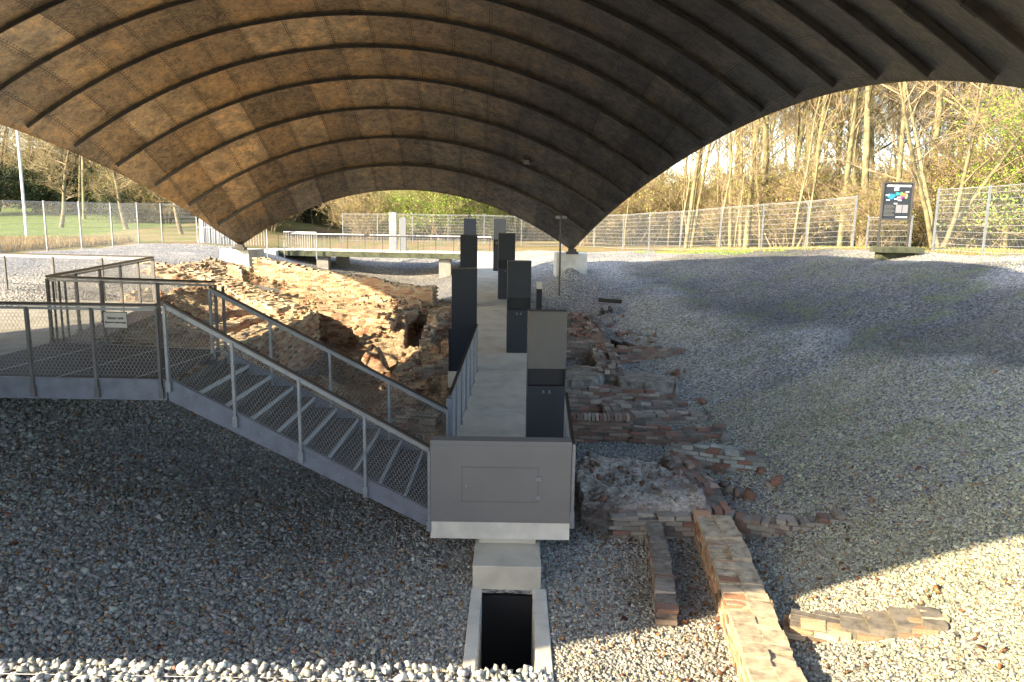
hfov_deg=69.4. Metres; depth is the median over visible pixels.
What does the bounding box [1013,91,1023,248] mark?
forest tree
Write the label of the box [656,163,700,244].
young tree
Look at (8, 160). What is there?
shrub
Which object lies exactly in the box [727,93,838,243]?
forest tree
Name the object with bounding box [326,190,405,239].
shrub
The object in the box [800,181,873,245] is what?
shrub
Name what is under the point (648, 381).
mortar slab
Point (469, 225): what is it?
information pillar
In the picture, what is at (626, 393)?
brick wall
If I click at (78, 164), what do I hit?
shrub
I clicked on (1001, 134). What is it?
young tree
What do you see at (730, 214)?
forest tree
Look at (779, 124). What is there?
young tree
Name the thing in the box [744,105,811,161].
forest tree
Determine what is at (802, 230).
shrub
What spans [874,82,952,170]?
forest tree
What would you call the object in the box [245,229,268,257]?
barrier railing
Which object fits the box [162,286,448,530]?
steel staircase
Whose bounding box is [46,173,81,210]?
shrub
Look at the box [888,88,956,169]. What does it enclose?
forest tree
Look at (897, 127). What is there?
forest tree
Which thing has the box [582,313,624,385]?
brick wall
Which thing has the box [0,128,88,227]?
park tree
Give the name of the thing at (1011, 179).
green shrub
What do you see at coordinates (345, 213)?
shrub
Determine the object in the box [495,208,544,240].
shrub
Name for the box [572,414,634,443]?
brick wall
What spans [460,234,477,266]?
information pillar
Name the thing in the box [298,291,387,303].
brick wall
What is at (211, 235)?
site gate
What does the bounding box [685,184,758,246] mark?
shrub
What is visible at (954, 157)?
shrub
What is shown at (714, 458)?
brick wall
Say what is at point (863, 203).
shrub
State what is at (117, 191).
park tree
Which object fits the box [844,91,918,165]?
forest tree
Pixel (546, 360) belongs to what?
information pillar
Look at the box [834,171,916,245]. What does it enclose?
shrub
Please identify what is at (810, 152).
young tree
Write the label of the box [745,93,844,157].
forest tree
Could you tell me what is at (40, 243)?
dry grass
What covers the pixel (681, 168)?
forest tree
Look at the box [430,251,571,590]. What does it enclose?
concrete walkway
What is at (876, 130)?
young tree
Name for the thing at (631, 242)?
forest tree
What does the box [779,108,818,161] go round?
young tree
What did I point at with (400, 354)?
loose bricks
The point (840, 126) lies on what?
forest tree
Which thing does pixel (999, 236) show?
shrub
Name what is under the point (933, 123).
forest tree
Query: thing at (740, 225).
forest tree
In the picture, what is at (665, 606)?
brick wall
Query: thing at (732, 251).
rim grass
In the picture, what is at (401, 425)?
brick wall
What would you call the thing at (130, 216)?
evergreen bush
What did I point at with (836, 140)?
forest tree
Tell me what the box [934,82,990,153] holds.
forest tree
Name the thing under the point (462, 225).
shrub
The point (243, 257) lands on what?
concrete footing
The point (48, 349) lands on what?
steel landing
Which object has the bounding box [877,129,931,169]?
young tree
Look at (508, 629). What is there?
concrete culvert
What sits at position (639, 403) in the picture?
brick wall
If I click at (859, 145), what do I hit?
young tree
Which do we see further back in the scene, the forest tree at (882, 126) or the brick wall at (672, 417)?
the forest tree at (882, 126)
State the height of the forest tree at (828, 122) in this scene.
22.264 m
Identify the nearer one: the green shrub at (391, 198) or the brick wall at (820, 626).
the brick wall at (820, 626)
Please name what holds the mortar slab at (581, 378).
on the ground at (628, 278)
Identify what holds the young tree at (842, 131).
on the ground at (628, 278)
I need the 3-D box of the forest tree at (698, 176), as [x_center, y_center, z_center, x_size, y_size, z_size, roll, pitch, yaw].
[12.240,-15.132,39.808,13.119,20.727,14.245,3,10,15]
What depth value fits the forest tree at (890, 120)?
97.20 m
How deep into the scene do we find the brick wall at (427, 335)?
21.96 m
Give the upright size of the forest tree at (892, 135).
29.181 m
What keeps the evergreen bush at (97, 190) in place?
on the ground at (628, 278)
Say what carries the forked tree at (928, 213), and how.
on the ground at (628, 278)
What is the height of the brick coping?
0.102 m
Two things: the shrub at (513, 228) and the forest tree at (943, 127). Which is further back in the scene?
the forest tree at (943, 127)
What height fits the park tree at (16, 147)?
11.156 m
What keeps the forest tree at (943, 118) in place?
on the ground at (628, 278)
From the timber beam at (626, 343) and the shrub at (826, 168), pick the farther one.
the shrub at (826, 168)
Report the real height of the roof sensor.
0.140 m
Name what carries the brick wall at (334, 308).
on the ground at (628, 278)
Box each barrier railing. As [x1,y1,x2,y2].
[197,227,234,244]
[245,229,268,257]
[283,231,317,258]
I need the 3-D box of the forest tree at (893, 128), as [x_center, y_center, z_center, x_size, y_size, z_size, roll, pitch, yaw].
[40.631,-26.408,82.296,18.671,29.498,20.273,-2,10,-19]
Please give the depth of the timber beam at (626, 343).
21.51 m
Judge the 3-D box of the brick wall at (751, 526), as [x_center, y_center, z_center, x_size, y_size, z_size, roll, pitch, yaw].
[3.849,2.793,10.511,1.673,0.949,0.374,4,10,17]
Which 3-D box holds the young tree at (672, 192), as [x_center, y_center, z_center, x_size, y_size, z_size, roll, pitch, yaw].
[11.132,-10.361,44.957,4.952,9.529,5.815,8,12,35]
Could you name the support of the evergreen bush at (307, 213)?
on the ground at (628, 278)
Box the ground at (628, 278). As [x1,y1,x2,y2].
[0,200,1023,681]
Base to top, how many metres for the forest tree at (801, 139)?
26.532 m
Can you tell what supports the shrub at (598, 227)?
on the ground at (628, 278)
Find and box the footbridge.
[264,233,491,277]
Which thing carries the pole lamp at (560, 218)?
on the ground at (628, 278)
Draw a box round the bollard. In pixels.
[536,281,541,308]
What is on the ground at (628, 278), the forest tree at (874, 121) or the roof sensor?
the forest tree at (874, 121)
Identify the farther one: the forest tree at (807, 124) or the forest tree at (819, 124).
the forest tree at (819, 124)
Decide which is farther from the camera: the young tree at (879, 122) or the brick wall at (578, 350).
the young tree at (879, 122)
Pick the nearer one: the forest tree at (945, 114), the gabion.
the gabion
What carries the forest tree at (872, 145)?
on the ground at (628, 278)
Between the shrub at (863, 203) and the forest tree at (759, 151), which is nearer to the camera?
the shrub at (863, 203)
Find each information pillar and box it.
[448,267,476,386]
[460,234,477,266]
[464,214,476,234]
[493,218,505,270]
[498,233,515,298]
[506,260,531,352]
[525,309,567,437]
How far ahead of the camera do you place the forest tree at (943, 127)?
92.31 m
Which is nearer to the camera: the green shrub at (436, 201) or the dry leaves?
the dry leaves
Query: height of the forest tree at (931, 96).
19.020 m
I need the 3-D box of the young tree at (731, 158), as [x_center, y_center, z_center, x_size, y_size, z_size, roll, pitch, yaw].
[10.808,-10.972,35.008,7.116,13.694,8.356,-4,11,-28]
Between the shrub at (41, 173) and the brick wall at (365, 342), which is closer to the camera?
the brick wall at (365, 342)
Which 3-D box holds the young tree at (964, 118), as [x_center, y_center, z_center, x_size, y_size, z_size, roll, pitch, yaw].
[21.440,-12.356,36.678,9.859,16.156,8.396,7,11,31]
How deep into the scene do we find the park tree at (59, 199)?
62.52 m
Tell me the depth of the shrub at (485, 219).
63.03 m
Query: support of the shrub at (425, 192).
on the ground at (628, 278)
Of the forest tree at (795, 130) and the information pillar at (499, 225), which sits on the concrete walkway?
the information pillar at (499, 225)
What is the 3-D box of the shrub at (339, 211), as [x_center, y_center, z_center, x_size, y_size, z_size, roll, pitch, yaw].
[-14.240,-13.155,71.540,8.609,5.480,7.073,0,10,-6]
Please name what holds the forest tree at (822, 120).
on the ground at (628, 278)
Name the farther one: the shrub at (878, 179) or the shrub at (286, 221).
the shrub at (286, 221)
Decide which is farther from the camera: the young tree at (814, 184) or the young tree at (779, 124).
the young tree at (779, 124)
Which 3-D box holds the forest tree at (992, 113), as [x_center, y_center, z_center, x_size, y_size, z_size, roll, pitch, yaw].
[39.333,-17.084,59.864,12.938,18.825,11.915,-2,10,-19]
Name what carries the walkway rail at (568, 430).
on the concrete walkway
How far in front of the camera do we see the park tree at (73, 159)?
63.61 m
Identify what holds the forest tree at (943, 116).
on the ground at (628, 278)
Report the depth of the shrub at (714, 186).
47.57 m
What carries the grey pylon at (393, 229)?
on the footbridge
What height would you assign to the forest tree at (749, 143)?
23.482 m
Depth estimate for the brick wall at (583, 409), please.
15.82 m
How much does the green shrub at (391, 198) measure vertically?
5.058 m
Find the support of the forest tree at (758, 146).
on the ground at (628, 278)
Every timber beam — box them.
[598,298,621,303]
[610,339,623,346]
[622,341,634,345]
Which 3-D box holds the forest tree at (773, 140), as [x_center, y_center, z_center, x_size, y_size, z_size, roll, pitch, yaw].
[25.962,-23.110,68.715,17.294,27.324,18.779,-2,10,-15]
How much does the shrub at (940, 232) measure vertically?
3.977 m
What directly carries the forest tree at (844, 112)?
on the ground at (628, 278)
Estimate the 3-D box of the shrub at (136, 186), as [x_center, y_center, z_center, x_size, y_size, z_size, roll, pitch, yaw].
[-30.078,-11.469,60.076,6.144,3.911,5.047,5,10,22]
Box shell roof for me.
[0,0,1023,253]
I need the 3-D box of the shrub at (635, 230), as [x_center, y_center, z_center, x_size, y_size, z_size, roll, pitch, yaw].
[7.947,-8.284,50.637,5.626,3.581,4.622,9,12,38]
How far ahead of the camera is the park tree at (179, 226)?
48.18 m
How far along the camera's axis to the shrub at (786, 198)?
36.51 m
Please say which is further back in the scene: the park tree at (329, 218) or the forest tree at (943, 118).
the park tree at (329, 218)
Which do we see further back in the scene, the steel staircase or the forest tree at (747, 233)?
the forest tree at (747, 233)
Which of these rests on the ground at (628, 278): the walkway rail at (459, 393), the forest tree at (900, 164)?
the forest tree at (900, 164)
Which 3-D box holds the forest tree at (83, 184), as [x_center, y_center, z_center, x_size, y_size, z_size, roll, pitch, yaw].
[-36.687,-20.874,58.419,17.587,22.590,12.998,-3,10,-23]
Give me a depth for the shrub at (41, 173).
64.42 m
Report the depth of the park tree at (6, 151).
71.94 m
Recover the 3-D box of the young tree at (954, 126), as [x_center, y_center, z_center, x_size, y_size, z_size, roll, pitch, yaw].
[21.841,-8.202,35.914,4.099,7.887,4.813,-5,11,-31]
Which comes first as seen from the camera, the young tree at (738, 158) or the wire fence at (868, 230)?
the wire fence at (868, 230)
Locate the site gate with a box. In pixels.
[199,219,236,243]
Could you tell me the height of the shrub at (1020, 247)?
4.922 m
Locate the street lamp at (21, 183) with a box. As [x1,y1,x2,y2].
[16,130,27,235]
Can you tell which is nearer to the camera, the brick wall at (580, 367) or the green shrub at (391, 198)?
the brick wall at (580, 367)
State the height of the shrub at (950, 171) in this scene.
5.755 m
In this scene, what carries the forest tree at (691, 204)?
on the ground at (628, 278)
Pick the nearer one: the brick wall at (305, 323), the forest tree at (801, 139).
the brick wall at (305, 323)
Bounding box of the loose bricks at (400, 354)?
[122,256,448,426]
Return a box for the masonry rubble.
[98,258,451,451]
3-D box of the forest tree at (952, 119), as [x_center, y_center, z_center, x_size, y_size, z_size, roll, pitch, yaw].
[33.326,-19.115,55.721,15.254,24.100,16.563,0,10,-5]
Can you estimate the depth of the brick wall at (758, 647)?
8.13 m
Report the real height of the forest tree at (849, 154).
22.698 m
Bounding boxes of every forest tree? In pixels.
[78,155,80,214]
[81,156,85,218]
[375,191,381,239]
[628,198,632,244]
[660,148,719,236]
[675,139,719,234]
[683,146,705,247]
[688,140,715,246]
[690,128,739,246]
[696,111,800,240]
[696,123,752,181]
[703,134,750,171]
[706,114,774,243]
[707,115,776,238]
[715,123,779,173]
[722,127,786,177]
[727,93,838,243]
[728,91,841,247]
[736,106,810,239]
[738,90,853,246]
[743,119,760,247]
[744,105,805,157]
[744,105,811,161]
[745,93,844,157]
[745,109,819,159]
[751,99,845,160]
[758,114,801,167]
[761,112,775,247]
[762,86,892,243]
[780,89,875,160]
[782,83,899,245]
[782,98,822,246]
[789,81,934,234]
[789,103,804,246]
[793,81,945,239]
[801,84,928,153]
[801,88,933,165]
[801,92,847,246]
[802,82,902,246]
[802,87,873,246]
[806,83,889,245]
[810,83,912,188]
[820,84,954,173]
[821,85,877,161]
[826,93,919,159]
[830,81,969,246]
[836,82,937,246]
[843,89,925,168]
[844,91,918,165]
[847,91,931,165]
[852,82,932,170]
[858,85,872,246]
[860,81,1009,154]
[861,84,944,166]
[861,84,957,161]
[862,85,969,161]
[863,82,998,164]
[869,81,973,246]
[873,81,1000,152]
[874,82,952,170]
[879,81,1012,244]
[883,81,996,157]
[884,81,1019,155]
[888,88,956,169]
[890,81,1015,246]
[894,82,1019,164]
[910,81,1008,245]
[913,83,976,154]
[918,81,996,247]
[920,81,1012,144]
[920,83,1016,154]
[922,81,985,247]
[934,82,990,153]
[953,85,1021,154]
[965,82,1007,248]
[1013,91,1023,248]
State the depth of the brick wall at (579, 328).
22.82 m
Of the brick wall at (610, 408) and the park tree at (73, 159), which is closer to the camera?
the brick wall at (610, 408)
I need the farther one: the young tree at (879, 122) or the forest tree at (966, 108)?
the forest tree at (966, 108)
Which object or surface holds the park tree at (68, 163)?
on the ground at (628, 278)
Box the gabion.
[0,656,554,681]
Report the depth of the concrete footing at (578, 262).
30.92 m
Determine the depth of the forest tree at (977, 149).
32.58 m
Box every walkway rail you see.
[446,324,477,435]
[563,392,575,528]
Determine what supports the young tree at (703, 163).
on the ground at (628, 278)
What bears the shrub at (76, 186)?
on the ground at (628, 278)
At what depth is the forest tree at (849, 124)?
50.16 m
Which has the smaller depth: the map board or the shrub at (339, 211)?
the map board
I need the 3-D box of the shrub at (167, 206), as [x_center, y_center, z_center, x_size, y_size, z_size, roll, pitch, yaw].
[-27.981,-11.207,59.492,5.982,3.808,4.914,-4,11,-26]
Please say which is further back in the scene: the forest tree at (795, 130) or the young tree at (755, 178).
the forest tree at (795, 130)
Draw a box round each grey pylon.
[389,212,396,250]
[399,218,405,249]
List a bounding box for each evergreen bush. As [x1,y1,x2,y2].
[0,151,90,213]
[0,171,11,201]
[60,160,109,212]
[75,165,181,217]
[91,179,158,222]
[294,202,333,222]
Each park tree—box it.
[0,124,70,212]
[0,127,22,206]
[0,127,23,211]
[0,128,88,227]
[1,127,55,165]
[4,133,95,211]
[25,134,94,210]
[90,165,136,228]
[152,191,183,233]
[326,202,332,224]
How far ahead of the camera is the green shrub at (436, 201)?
54.58 m
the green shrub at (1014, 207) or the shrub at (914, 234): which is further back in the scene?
the shrub at (914, 234)
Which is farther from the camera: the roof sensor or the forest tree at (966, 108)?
the forest tree at (966, 108)
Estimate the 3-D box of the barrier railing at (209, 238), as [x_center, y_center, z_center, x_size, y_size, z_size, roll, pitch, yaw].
[-14.973,-4.995,37.478,1.807,1.517,0.081,-1,10,-10]
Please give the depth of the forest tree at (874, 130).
103.62 m
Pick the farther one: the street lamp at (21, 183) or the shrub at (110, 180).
the shrub at (110, 180)
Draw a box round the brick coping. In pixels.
[571,413,629,420]
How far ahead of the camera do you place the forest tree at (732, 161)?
55.84 m
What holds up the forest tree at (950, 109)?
on the ground at (628, 278)
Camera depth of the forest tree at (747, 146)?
114.69 m
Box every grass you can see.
[0,234,134,252]
[634,247,785,254]
[657,245,1023,254]
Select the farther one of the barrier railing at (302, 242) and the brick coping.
the barrier railing at (302, 242)
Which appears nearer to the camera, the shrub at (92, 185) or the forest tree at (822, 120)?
the forest tree at (822, 120)
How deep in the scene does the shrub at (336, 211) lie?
72.73 m
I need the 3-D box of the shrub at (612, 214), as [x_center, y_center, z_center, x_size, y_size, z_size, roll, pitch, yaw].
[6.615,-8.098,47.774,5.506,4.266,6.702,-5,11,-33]
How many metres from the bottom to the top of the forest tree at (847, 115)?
20.534 m
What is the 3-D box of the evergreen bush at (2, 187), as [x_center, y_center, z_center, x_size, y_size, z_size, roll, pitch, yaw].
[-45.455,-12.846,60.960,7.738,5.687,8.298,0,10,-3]
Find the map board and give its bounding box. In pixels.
[870,182,924,260]
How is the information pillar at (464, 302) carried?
on the concrete walkway
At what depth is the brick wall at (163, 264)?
26.33 m
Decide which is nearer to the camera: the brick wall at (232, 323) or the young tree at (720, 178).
the brick wall at (232, 323)
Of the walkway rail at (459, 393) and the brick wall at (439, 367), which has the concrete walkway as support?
the walkway rail at (459, 393)
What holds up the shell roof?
on the ground at (628, 278)
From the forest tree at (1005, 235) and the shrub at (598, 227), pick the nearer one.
the forest tree at (1005, 235)
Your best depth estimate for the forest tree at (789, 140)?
116.77 m
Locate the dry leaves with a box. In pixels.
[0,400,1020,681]
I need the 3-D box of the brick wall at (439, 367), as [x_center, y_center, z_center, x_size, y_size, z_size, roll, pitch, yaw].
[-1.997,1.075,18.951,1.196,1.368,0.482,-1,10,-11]
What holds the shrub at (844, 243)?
on the ground at (628, 278)
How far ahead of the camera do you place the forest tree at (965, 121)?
77.23 m
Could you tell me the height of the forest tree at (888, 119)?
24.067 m
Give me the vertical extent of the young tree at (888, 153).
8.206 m
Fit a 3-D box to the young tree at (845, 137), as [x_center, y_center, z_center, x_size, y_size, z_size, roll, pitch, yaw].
[16.742,-10.081,33.750,7.346,12.039,6.256,-1,10,-12]
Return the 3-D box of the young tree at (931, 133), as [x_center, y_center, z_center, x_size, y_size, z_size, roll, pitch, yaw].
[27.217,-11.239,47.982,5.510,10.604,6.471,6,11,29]
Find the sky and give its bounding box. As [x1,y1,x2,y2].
[1,82,1021,186]
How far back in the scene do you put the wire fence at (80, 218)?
31.84 m
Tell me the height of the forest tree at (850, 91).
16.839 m
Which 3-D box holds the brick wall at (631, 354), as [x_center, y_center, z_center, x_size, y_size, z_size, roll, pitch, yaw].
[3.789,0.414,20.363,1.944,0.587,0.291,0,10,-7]
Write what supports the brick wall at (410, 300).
on the ground at (628, 278)
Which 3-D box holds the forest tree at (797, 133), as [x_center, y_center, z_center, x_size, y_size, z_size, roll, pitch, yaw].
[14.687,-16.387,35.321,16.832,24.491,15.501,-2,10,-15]
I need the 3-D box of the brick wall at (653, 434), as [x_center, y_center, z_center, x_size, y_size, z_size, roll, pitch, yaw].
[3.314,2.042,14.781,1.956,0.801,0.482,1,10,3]
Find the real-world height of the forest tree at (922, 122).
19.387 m
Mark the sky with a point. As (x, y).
(709, 158)
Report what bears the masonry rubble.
on the ground at (628, 278)
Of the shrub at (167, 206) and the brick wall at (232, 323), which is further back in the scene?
the shrub at (167, 206)
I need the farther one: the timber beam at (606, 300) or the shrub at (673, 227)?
the shrub at (673, 227)
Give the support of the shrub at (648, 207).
on the ground at (628, 278)
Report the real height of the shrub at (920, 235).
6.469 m
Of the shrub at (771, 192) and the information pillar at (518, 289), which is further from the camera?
the shrub at (771, 192)
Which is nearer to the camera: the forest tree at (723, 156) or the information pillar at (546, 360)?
the information pillar at (546, 360)
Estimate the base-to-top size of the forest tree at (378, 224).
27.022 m
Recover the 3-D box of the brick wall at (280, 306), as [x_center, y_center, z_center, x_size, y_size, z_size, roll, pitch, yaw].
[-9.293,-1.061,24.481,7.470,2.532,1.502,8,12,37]
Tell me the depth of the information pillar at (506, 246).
25.97 m
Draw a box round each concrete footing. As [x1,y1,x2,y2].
[220,248,263,268]
[553,252,586,276]
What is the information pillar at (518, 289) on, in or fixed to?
on the concrete walkway
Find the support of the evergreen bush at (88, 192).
on the ground at (628, 278)
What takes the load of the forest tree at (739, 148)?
on the ground at (628, 278)
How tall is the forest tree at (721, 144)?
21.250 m
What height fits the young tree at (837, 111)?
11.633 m
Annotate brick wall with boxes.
[139,261,165,266]
[155,265,304,315]
[189,309,320,375]
[209,312,273,332]
[226,262,249,282]
[252,257,438,307]
[280,288,423,307]
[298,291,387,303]
[319,305,362,311]
[345,325,382,379]
[373,304,418,339]
[382,409,441,434]
[410,357,447,377]
[419,313,442,347]
[565,385,687,407]
[566,341,591,359]
[566,365,600,371]
[567,312,605,344]
[569,396,672,410]
[570,406,602,415]
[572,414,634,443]
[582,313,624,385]
[601,401,621,415]
[607,510,694,539]
[615,345,684,364]
[621,409,707,425]
[629,423,728,445]
[644,522,678,627]
[660,454,732,514]
[669,442,765,473]
[692,510,807,681]
[724,508,845,537]
[783,605,949,643]
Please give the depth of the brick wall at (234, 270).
25.62 m
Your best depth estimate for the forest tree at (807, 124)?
37.80 m
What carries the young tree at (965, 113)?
on the ground at (628, 278)
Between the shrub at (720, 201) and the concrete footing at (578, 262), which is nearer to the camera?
the concrete footing at (578, 262)
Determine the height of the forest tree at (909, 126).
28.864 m
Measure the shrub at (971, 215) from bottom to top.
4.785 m
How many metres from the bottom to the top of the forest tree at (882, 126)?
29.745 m
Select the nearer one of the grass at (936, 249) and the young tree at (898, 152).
the grass at (936, 249)
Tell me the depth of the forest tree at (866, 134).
32.73 m
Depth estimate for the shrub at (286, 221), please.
60.51 m
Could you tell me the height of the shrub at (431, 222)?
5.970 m
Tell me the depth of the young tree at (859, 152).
45.88 m
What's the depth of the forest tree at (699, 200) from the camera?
45.27 m
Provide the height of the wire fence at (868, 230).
1.533 m
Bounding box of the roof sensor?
[521,160,531,163]
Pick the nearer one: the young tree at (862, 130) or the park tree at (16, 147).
the young tree at (862, 130)
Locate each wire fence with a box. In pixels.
[0,200,197,252]
[342,195,857,250]
[865,216,913,248]
[931,183,1023,254]
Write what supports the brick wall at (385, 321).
on the ground at (628, 278)
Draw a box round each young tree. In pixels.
[616,193,634,244]
[642,153,696,232]
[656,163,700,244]
[667,139,717,248]
[693,110,794,199]
[693,114,769,249]
[702,126,756,246]
[707,100,823,247]
[713,122,776,244]
[728,120,799,246]
[749,96,836,178]
[754,89,877,246]
[763,90,856,246]
[773,98,849,181]
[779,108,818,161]
[786,89,889,169]
[791,82,920,245]
[795,89,907,174]
[811,90,876,237]
[814,125,889,173]
[832,110,887,241]
[836,91,897,167]
[837,81,946,245]
[856,135,915,245]
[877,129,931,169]
[885,124,955,173]
[898,96,981,242]
[912,82,1015,246]
[915,92,1014,236]
[924,82,1022,247]
[949,87,1023,249]
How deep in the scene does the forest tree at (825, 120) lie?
46.15 m
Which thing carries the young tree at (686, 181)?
on the ground at (628, 278)
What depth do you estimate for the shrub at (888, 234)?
39.13 m
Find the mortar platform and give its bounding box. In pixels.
[574,455,705,532]
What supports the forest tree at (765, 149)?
on the ground at (628, 278)
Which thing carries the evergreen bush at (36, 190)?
on the ground at (628, 278)
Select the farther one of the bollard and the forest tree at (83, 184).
the forest tree at (83, 184)
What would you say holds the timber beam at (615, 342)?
on the ground at (628, 278)
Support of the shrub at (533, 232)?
on the ground at (628, 278)
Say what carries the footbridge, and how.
on the ground at (628, 278)
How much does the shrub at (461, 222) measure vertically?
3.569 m
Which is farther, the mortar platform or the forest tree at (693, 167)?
the forest tree at (693, 167)
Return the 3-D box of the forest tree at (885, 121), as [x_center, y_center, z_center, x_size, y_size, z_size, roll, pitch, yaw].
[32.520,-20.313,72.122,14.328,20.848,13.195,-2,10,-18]
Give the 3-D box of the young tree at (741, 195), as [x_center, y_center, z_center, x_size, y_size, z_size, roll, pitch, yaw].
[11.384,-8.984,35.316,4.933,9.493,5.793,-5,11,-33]
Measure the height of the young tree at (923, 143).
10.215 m
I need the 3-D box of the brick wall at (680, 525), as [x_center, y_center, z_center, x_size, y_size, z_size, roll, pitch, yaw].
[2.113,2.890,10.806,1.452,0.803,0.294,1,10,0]
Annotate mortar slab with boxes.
[565,370,604,387]
[616,370,678,397]
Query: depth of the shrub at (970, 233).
31.40 m
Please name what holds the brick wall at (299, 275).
on the ground at (628, 278)
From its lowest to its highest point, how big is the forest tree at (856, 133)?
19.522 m
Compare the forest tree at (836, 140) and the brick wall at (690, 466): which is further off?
the forest tree at (836, 140)
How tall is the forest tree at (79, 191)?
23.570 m
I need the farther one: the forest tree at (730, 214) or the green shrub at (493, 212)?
the green shrub at (493, 212)
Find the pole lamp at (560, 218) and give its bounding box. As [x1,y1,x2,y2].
[555,216,566,295]
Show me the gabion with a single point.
(40, 670)
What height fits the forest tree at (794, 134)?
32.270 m
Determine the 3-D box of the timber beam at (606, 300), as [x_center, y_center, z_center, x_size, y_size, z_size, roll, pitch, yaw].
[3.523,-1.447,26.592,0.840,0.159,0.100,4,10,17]
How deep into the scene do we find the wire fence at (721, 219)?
35.53 m
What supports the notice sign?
attached to the steel landing
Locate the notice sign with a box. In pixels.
[103,312,127,328]
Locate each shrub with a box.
[2,147,34,207]
[3,150,95,210]
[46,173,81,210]
[63,150,102,208]
[66,164,99,210]
[75,161,172,218]
[76,158,171,221]
[97,181,163,221]
[125,182,187,223]
[267,211,302,231]
[271,208,311,230]
[314,190,413,238]
[319,193,376,230]
[323,197,350,228]
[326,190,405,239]
[361,190,451,239]
[374,190,485,239]
[376,192,466,237]
[393,190,490,239]
[437,197,525,240]
[447,199,488,235]
[453,201,488,232]
[467,204,509,235]
[479,202,534,239]
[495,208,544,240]
[503,217,549,240]
[577,210,628,246]
[591,187,668,245]
[600,173,691,244]
[603,204,673,242]
[607,167,723,245]
[640,156,737,244]
[656,184,698,239]
[665,162,773,244]
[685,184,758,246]
[709,158,872,246]
[723,144,876,246]
[724,154,858,246]
[751,210,836,246]
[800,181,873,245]
[810,164,930,246]
[818,188,871,246]
[833,160,912,245]
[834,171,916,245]
[839,129,1022,247]
[843,161,911,246]
[849,195,922,246]
[853,175,943,246]
[870,119,1023,248]
[876,166,945,246]
[903,153,1023,247]
[906,205,993,246]
[916,190,1020,247]
[917,148,1023,248]
[918,83,1023,242]
[939,86,1023,241]
[986,231,1023,249]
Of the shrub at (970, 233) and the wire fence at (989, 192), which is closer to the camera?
the wire fence at (989, 192)
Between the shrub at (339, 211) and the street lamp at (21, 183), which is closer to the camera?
the street lamp at (21, 183)
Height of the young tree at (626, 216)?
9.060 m
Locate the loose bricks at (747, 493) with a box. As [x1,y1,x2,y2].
[566,310,783,542]
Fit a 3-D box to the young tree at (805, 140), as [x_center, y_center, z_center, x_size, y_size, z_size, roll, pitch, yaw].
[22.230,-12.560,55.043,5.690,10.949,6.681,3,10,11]
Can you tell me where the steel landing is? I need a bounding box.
[0,253,229,399]
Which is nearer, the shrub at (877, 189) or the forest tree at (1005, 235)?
the forest tree at (1005, 235)
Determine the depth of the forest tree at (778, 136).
90.40 m
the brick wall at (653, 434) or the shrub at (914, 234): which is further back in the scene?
the shrub at (914, 234)
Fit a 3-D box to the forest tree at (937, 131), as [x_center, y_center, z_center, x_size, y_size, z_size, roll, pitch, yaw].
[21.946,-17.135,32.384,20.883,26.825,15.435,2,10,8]
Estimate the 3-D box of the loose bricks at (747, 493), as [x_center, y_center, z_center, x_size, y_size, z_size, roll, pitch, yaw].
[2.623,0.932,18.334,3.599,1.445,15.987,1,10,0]
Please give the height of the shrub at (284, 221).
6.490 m
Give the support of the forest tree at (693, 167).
on the ground at (628, 278)
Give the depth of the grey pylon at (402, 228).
43.16 m
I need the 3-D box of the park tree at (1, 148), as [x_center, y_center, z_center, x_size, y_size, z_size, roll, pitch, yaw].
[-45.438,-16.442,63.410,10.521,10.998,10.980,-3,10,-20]
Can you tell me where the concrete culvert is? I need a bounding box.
[463,588,553,681]
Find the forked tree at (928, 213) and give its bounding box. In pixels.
[760,81,1023,247]
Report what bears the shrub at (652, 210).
on the ground at (628, 278)

